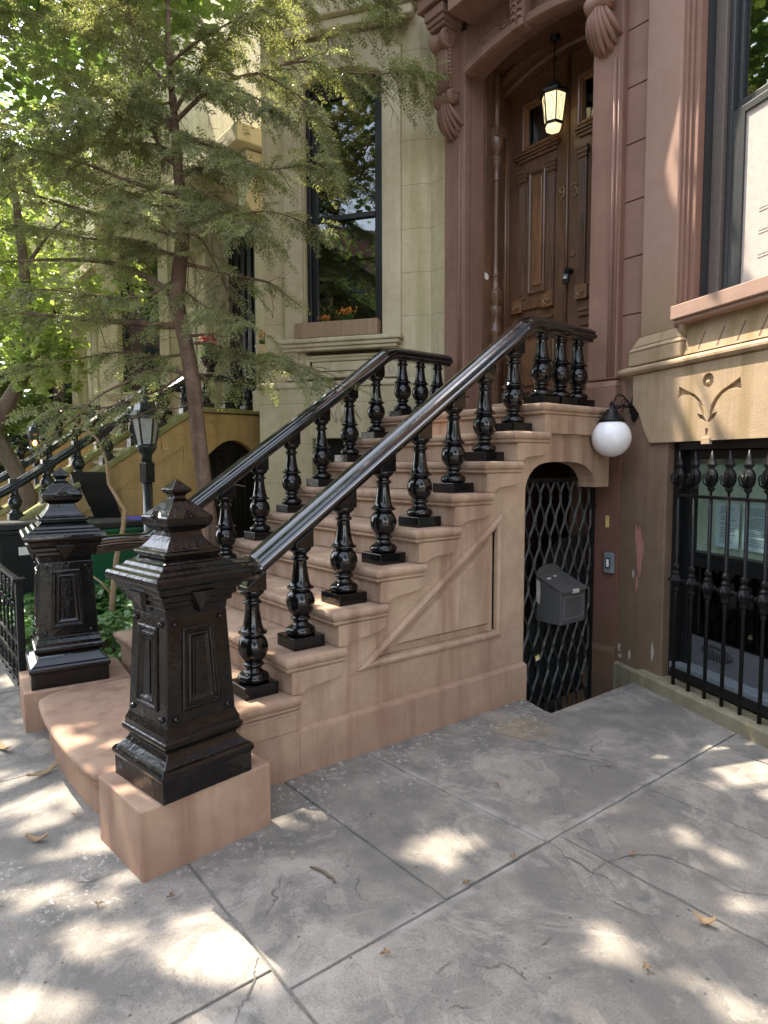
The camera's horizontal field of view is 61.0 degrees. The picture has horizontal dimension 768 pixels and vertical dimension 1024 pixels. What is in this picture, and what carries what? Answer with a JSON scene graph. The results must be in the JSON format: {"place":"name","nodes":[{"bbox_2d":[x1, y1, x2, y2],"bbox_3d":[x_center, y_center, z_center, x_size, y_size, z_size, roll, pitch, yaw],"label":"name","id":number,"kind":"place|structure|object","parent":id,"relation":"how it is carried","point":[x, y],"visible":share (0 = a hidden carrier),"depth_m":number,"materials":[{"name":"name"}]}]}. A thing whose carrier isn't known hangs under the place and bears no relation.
{"place":"outdoors","nodes":[
{"label":"outdoors","id":0,"kind":"place"},
{"bbox_2d":[3,619,129,659],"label":"garden soil","id":1,"kind":"structure","parent":0,"point":[104,646],"depth_m":5.65,"materials":[{"name":"brown soil"}]},
{"bbox_2d":[0,519,37,608],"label":"wheeled bin","id":2,"kind":"object","parent":1,"relation":"on","point":[16,559],"visible":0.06,"depth_m":6.31,"materials":[{"name":"black plastic"}]},
{"bbox_2d":[0,578,132,661],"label":"ivy","id":3,"kind":"object","parent":1,"relation":"on","point":[107,618],"visible":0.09,"depth_m":5.40,"materials":[{"name":"green plant"}]},
{"bbox_2d":[0,0,451,553],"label":"conifer tree","id":4,"kind":"object","parent":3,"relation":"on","point":[114,114],"visible":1,"depth_m":5.53,"materials":[{"name":"green plant"}]},
{"bbox_2d":[61,409,126,624],"bbox_3d":[-2.561,0.056,5.744,0.587,1.921,0.145,0,4,8],"label":"sapling","id":5,"kind":"object","parent":1,"relation":"on","point":[112,598],"visible":0.69,"depth_m":5.74,"materials":[{"name":"brown plant"}]},
{"bbox_2d":[71,472,120,518],"bbox_3d":[-3.666,0.251,8.009,0.616,1.486,0.646,2,5,27],"label":"wheeled bin","id":6,"kind":"object","parent":1,"relation":"on","point":[99,497],"visible":0.13,"depth_m":8.09,"materials":[{"name":"black plastic"}]},
{"bbox_2d":[85,518,143,614],"bbox_3d":[-2.865,0.587,6.713,0.616,1.003,0.669,4,6,42],"label":"wheeled bin","id":7,"kind":"object","parent":1,"relation":"on","point":[103,562],"visible":0.15,"depth_m":6.47,"materials":[{"name":"green plastic"}]},
{"bbox_2d":[126,516,143,532],"bbox_3d":[-2.471,0.556,7.115,0.669,1.003,0.616,-2,5,-26],"label":"wheeled bin","id":8,"kind":"object","parent":1,"relation":"on","point":[134,517],"visible":0.02,"depth_m":6.95,"materials":[{"name":"blue plastic"}]},
{"bbox_2d":[127,388,163,531],"bbox_3d":[-2.312,-0.045,6.393,0.327,2.310,0.331,-3,5,-38],"label":"lamp post","id":9,"kind":"object","parent":1,"relation":"on","point":[145,432],"visible":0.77,"depth_m":6.30,"materials":[{"name":"black metal"}]},
{"bbox_2d":[65,8,187,437],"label":"cream house","id":10,"kind":"structure","parent":0,"point":[167,346],"depth_m":11.70,"materials":[{"name":"stone"}]},
{"bbox_2d":[120,241,160,391],"bbox_3d":[-4.294,-3.536,11.717,0.840,2.900,0.200,1,4,17],"label":"window","id":11,"kind":"structure","parent":10,"relation":"in","point":[147,347],"depth_m":11.81,"materials":[{"name":"black glass"}]},
{"bbox_2d":[0,7,561,712],"label":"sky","id":12,"kind":"structure","parent":0,"point":[551,704],"materials":[{"name":"white"}]},
{"bbox_2d":[157,0,444,510],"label":"cream house","id":13,"kind":"structure","parent":0,"point":[386,266],"depth_m":6.75,"materials":[{"name":"stone"}]},
{"bbox_2d":[228,232,256,408],"bbox_3d":[-1.991,-3.063,9.976,0.100,3.200,1.630,-3,5,-38],"label":"door","id":14,"kind":"structure","parent":13,"relation":"in","point":[245,262],"depth_m":10.14,"materials":[{"name":"black metal"}]},
{"bbox_2d":[255,344,264,360],"bbox_3d":[-1.406,-1.871,7.708,0.240,0.180,0.240,-3,5,-38],"label":"flower pot","id":15,"kind":"object","parent":13,"relation":"on","point":[260,348],"visible":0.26,"depth_m":7.62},
{"bbox_2d":[255,330,264,343],"bbox_3d":[-1.419,-2.046,7.713,0.203,0.208,0.290,-3,5,-38],"label":"flower plant","id":16,"kind":"object","parent":15,"relation":"on","point":[261,342],"visible":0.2,"depth_m":7.67,"materials":[{"name":"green plant"}]},
{"bbox_2d":[294,318,381,338],"bbox_3d":[-0.473,-1.864,6.682,0.895,0.155,0.180,1,4,17],"label":"planter box","id":17,"kind":"object","parent":13,"relation":"on","point":[367,326],"visible":0.8,"depth_m":6.59,"materials":[{"name":"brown wood"}]},
{"bbox_2d":[317,315,329,321],"bbox_3d":[-0.619,-1.964,6.715,0.146,0.139,0.148,1,4,20],"label":"flower plant","id":18,"kind":"object","parent":17,"relation":"on","point":[325,317],"visible":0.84,"depth_m":6.68,"materials":[{"name":"orange plant"}]},
{"bbox_2d":[336,306,356,319],"bbox_3d":[-0.357,-1.987,6.600,0.195,0.182,0.269,-3,5,-38],"label":"flower plant","id":19,"kind":"object","parent":17,"relation":"on","point":[349,316],"visible":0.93,"depth_m":6.61,"materials":[{"name":"orange plant"}]},
{"bbox_2d":[316,438,360,470],"bbox_3d":[-0.429,-0.004,6.923,0.600,1.540,0.030,1,4,17],"label":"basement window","id":20,"kind":"structure","parent":13,"relation":"in","point":[331,442],"depth_m":6.89,"materials":[{"name":"black glass"}]},
{"bbox_2d":[305,72,381,322],"bbox_3d":[-0.377,-3.182,6.770,0.840,2.900,0.200,1,4,17],"label":"window","id":21,"kind":"structure","parent":13,"relation":"in","point":[345,275],"depth_m":6.82,"materials":[{"name":"black glass"}]},
{"bbox_2d":[0,614,767,1023],"bbox_3d":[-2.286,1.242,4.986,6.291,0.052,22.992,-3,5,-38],"label":"pavement","id":22,"kind":"structure","parent":0,"point":[132,948],"depth_m":2.41,"materials":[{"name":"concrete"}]},
{"bbox_2d":[0,741,10,749],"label":"bark piece","id":23,"kind":"object","parent":22,"relation":"on","point":[3,746],"visible":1,"depth_m":3.61,"materials":[{"name":"beige plant"}]},
{"bbox_2d":[0,564,26,696],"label":"iron fence","id":24,"kind":"object","parent":22,"relation":"on","point":[14,586],"visible":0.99,"depth_m":4.57,"materials":[{"name":"black metal"}]},
{"bbox_2d":[0,192,30,452],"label":"street tree","id":25,"kind":"object","parent":22,"relation":"on","point":[8,205],"visible":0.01,"depth_m":19.59,"materials":[{"name":"green plant"}]},
{"bbox_2d":[0,362,30,449],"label":"street tree","id":26,"kind":"object","parent":22,"relation":"on","point":[29,383],"depth_m":18.50,"materials":[{"name":"plant"}]},
{"bbox_2d":[0,380,56,455],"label":"street tree","id":27,"kind":"object","parent":22,"relation":"on","point":[8,435],"visible":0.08,"depth_m":15.02,"materials":[{"name":"green plant"}]},
{"bbox_2d":[0,363,58,471],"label":"street tree","id":28,"kind":"object","parent":22,"relation":"on","point":[24,403],"visible":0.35,"depth_m":13.09,"materials":[{"name":"green plant"}]},
{"bbox_2d":[25,423,43,485],"bbox_3d":[-6.199,-0.579,11.628,0.301,2.125,0.304,-3,5,-38],"label":"lamp post","id":29,"kind":"object","parent":22,"relation":"on","point":[33,430],"visible":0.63,"depth_m":11.53,"materials":[{"name":"black metal"}]},
{"bbox_2d":[24,832,47,841],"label":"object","id":30,"kind":"object","parent":22,"relation":"on","point":[32,837],"visible":1,"depth_m":2.73,"materials":[{"name":"beige plant"}]},
{"bbox_2d":[0,151,82,363],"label":"street tree","id":31,"kind":"object","parent":22,"relation":"on","point":[7,276],"visible":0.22,"depth_m":14.89,"materials":[{"name":"green plant"}]},
{"bbox_2d":[26,762,58,775],"bbox_3d":[-1.731,1.316,3.309,0.030,0.034,0.160,3,5,33],"label":"bark piece","id":32,"kind":"object","parent":22,"relation":"on","point":[48,769],"visible":1,"depth_m":3.32,"materials":[{"name":"beige plant"}]},
{"bbox_2d":[0,427,95,505],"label":"cream stoop","id":33,"kind":"object","parent":22,"relation":"on","point":[62,464],"visible":0.05,"depth_m":13.63,"materials":[{"name":"stone"}]},
{"bbox_2d":[0,404,100,473],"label":"stair railing","id":34,"kind":"object","parent":33,"relation":"on","point":[21,452],"visible":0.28,"depth_m":13.53,"materials":[{"name":"black metal"}]},
{"bbox_2d":[7,410,95,451],"bbox_3d":[-8.134,-1.331,14.760,3.755,2.055,0.190,-3,5,-38],"label":"stair railing","id":35,"kind":"object","parent":33,"relation":"on","point":[25,444],"visible":0.14,"depth_m":14.74,"materials":[{"name":"black metal"}]},
{"bbox_2d":[23,146,88,446],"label":"cream house","id":36,"kind":"structure","parent":22,"relation":"on","point":[73,397],"depth_m":16.36,"materials":[{"name":"stone"}]},
{"bbox_2d":[47,309,72,410],"bbox_3d":[-8.211,-3.890,16.664,0.840,2.900,0.200,1,4,17],"label":"window","id":37,"kind":"structure","parent":36,"relation":"in","point":[63,397],"depth_m":16.80,"materials":[{"name":"black glass"}]},
{"bbox_2d":[0,96,149,511],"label":"maple tree","id":38,"kind":"object","parent":22,"relation":"on","point":[10,398],"visible":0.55,"depth_m":9.14,"materials":[{"name":"green plant"}]},
{"bbox_2d":[0,2,157,238],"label":"street tree","id":39,"kind":"object","parent":22,"relation":"on","point":[26,88],"visible":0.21,"depth_m":9.43,"materials":[{"name":"green plant"}]},
{"bbox_2d":[0,407,259,537],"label":"cream stoop","id":40,"kind":"object","parent":22,"relation":"on","point":[232,439],"visible":0.39,"depth_m":9.07,"materials":[{"name":"stone"}]},
{"bbox_2d":[0,384,182,509],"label":"stair railing","id":41,"kind":"object","parent":40,"relation":"on","point":[49,450],"visible":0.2,"depth_m":9.69,"materials":[{"name":"black metal"}]},
{"bbox_2d":[0,373,256,519],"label":"stair railing","id":42,"kind":"object","parent":40,"relation":"on","point":[13,486],"visible":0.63,"depth_m":8.29,"materials":[{"name":"black metal"}]},
{"bbox_2d":[200,356,217,371],"bbox_3d":[-2.479,-2.100,9.294,0.270,0.202,0.270,-3,5,-38],"label":"flower pot","id":43,"kind":"object","parent":42,"relation":"on","point":[211,366],"visible":0.72,"depth_m":9.23,"materials":[{"name":"black plastic"}]},
{"bbox_2d":[195,332,219,355],"bbox_3d":[-2.494,-2.352,9.285,0.358,0.364,0.446,-3,5,-38],"label":"flower plant","id":44,"kind":"object","parent":43,"relation":"on","point":[206,340],"visible":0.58,"depth_m":9.22,"materials":[{"name":"red plant"}]},
{"bbox_2d":[0,0,294,140],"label":"street tree","id":45,"kind":"object","parent":22,"relation":"on","point":[182,23],"visible":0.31,"depth_m":7.37,"materials":[{"name":"green plant"}]},
{"bbox_2d":[19,402,608,882],"bbox_3d":[0.000,0.206,4.573,4.325,2.185,2.324,-3,5,-38],"label":"stoop","id":46,"kind":"object","parent":22,"relation":"on","point":[425,636],"visible":0.57,"depth_m":3.77,"materials":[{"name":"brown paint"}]},
{"bbox_2d":[19,467,110,690],"bbox_3d":[-2.019,0.381,4.113,0.458,1.321,0.458,-3,5,-31],"label":"newel post","id":47,"kind":"object","parent":46,"relation":"on","point":[61,537],"visible":1,"depth_m":3.98,"materials":[{"name":"black metal"}]},
{"bbox_2d":[105,479,253,805],"bbox_3d":[-0.849,0.481,2.715,0.428,1.235,0.428,4,6,43],"label":"newel post","id":48,"kind":"object","parent":46,"relation":"on","point":[178,580],"visible":1,"depth_m":2.60,"materials":[{"name":"black metal"}]},
{"bbox_2d":[94,347,452,558],"bbox_3d":[-0.651,-0.308,5.163,3.171,2.166,0.190,-3,5,-38],"label":"stair railing","id":49,"kind":"object","parent":46,"relation":"on","point":[221,486],"visible":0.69,"depth_m":5.14,"materials":[{"name":"black metal"}]},
{"bbox_2d":[230,316,596,700],"bbox_3d":[0.337,-0.218,3.918,3.168,2.166,0.344,-3,5,-38],"label":"stair railing","id":50,"kind":"object","parent":46,"relation":"on","point":[294,534],"visible":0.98,"depth_m":3.75,"materials":[{"name":"black metal"}]},
{"bbox_2d":[523,477,595,711],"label":"lattice gate","id":51,"kind":"structure","parent":46,"relation":"attached to","point":[556,673],"depth_m":4.88,"materials":[{"name":"black metal"}]},
{"bbox_2d":[532,646,539,666],"bbox_3d":[1.084,1.025,4.636,0.080,0.151,0.030,-3,5,-38],"label":"key lockbox","id":52,"kind":"object","parent":51,"relation":"attached to","point":[536,659],"visible":1,"depth_m":4.62,"materials":[{"name":"black plastic"}]},
{"bbox_2d":[536,564,587,625],"bbox_3d":[1.266,0.578,4.645,0.301,0.395,0.246,-3,5,-38],"label":"mailbox","id":53,"kind":"object","parent":51,"relation":"attached to","point":[560,597],"visible":1,"depth_m":4.59,"materials":[{"name":"grey metal"}]},
{"bbox_2d":[310,866,335,882],"bbox_3d":[-0.230,1.387,2.503,0.144,0.010,0.025,4,6,42],"label":"twig","id":54,"kind":"object","parent":22,"relation":"on","point":[324,872],"visible":1,"depth_m":2.50,"materials":[{"name":"brown wood"}]},
{"bbox_2d":[380,947,390,953],"bbox_3d":[0.001,1.409,2.087,0.035,0.009,0.035,-3,5,-38],"label":"fallen leaf","id":55,"kind":"object","parent":22,"relation":"on","point":[385,950],"visible":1,"depth_m":2.09,"materials":[{"name":"brown plant"}]},
{"bbox_2d":[74,842,764,1022],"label":"pavement crack","id":56,"kind":"object","parent":22,"relation":"on","point":[247,996],"visible":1,"depth_m":2.31,"materials":[{"name":"grey concrete"}]},
{"bbox_2d":[413,0,767,748],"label":"brownstone house","id":57,"kind":"structure","parent":22,"relation":"on","point":[631,196],"depth_m":4.68,"materials":[{"name":"brown stone"}]},
{"bbox_2d":[509,53,570,396],"bbox_3d":[1.423,-2.546,6.040,0.104,3.070,0.672,-3,5,-38],"label":"door","id":58,"kind":"structure","parent":57,"relation":"in","point":[540,160],"depth_m":6.02,"materials":[{"name":"brown wood"}]},
{"bbox_2d":[562,267,569,284],"bbox_3d":[1.601,-2.083,5.740,0.030,0.152,0.068,-3,5,-38],"label":"key lockbox","id":59,"kind":"object","parent":58,"relation":"attached to","point":[565,280],"visible":1,"depth_m":5.73,"materials":[{"name":"black plastic"}]},
{"bbox_2d":[539,34,568,133],"bbox_3d":[1.460,-3.671,5.594,0.253,0.770,0.242,-3,5,-38],"label":"hanging lantern","id":60,"kind":"object","parent":57,"relation":"hanging from","point":[553,95],"visible":1,"depth_m":5.55,"materials":[{"name":"white glass"}]},
{"bbox_2d":[566,46,593,392],"bbox_3d":[1.821,-2.509,5.527,0.117,3.070,0.653,-3,5,-38],"label":"door","id":61,"kind":"structure","parent":57,"relation":"in","point":[582,60],"depth_m":5.65,"materials":[{"name":"brown wood"}]},
{"bbox_2d":[605,516,608,526],"bbox_3d":[1.709,0.072,4.989,0.014,0.090,0.025,-3,5,-38],"label":"name plate","id":62,"kind":"object","parent":57,"relation":"attached to","point":[606,521],"visible":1,"depth_m":4.98,"materials":[{"name":"gold metal"}]},
{"bbox_2d":[603,552,614,573],"bbox_3d":[1.718,0.389,4.982,0.040,0.160,0.083,-3,5,-38],"label":"doorbell","id":63,"kind":"object","parent":57,"relation":"attached to","point":[609,561],"visible":1,"depth_m":4.96,"materials":[{"name":"grey plastic"}]},
{"bbox_2d":[591,394,638,456],"bbox_3d":[1.663,-0.622,4.686,0.368,0.455,0.274,-3,5,-38],"label":"globe wall lamp","id":64,"kind":"object","parent":57,"relation":"attached to","point":[611,435],"visible":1,"depth_m":4.58,"materials":[{"name":"white glass"}]},
{"bbox_2d":[668,449,767,723],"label":"window grille","id":65,"kind":"object","parent":57,"relation":"attached to","point":[743,595],"depth_m":3.95,"materials":[{"name":"black metal"}]},
{"bbox_2d":[668,438,767,717],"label":"basement window","id":66,"kind":"structure","parent":57,"relation":"in","point":[758,447],"depth_m":4.28,"materials":[{"name":"black glass"}]},
{"bbox_2d":[715,502,739,549],"bbox_3d":[2.189,0.087,4.162,0.004,0.293,0.196,-1,4,-16],"label":"notice sheet","id":67,"kind":"object","parent":57,"relation":"attached to","point":[720,521],"visible":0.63,"depth_m":4.17,"materials":[{"name":"paper"}]},
{"bbox_2d":[707,0,767,294],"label":"window","id":68,"kind":"structure","parent":57,"relation":"in","point":[738,236],"depth_m":4.03,"materials":[{"name":"black glass"}]},
{"bbox_2d":[742,504,764,553],"bbox_3d":[2.257,0.103,3.930,0.004,0.291,0.241,-1,4,-16],"label":"notice sheet","id":69,"kind":"object","parent":57,"relation":"attached to","point":[756,527],"visible":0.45,"depth_m":3.95,"materials":[{"name":"paper"}]},
{"bbox_2d":[642,960,652,967],"bbox_3d":[0.821,1.411,2.026,0.033,0.008,0.035,2,5,22],"label":"fallen leaf","id":70,"kind":"object","parent":22,"relation":"on","point":[645,965],"visible":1,"depth_m":2.03,"materials":[{"name":"brown plant"}]},
{"bbox_2d":[694,910,715,924],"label":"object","id":71,"kind":"object","parent":22,"relation":"on","point":[703,920],"visible":1,"depth_m":2.23,"materials":[{"name":"beige plant"}]}
]}

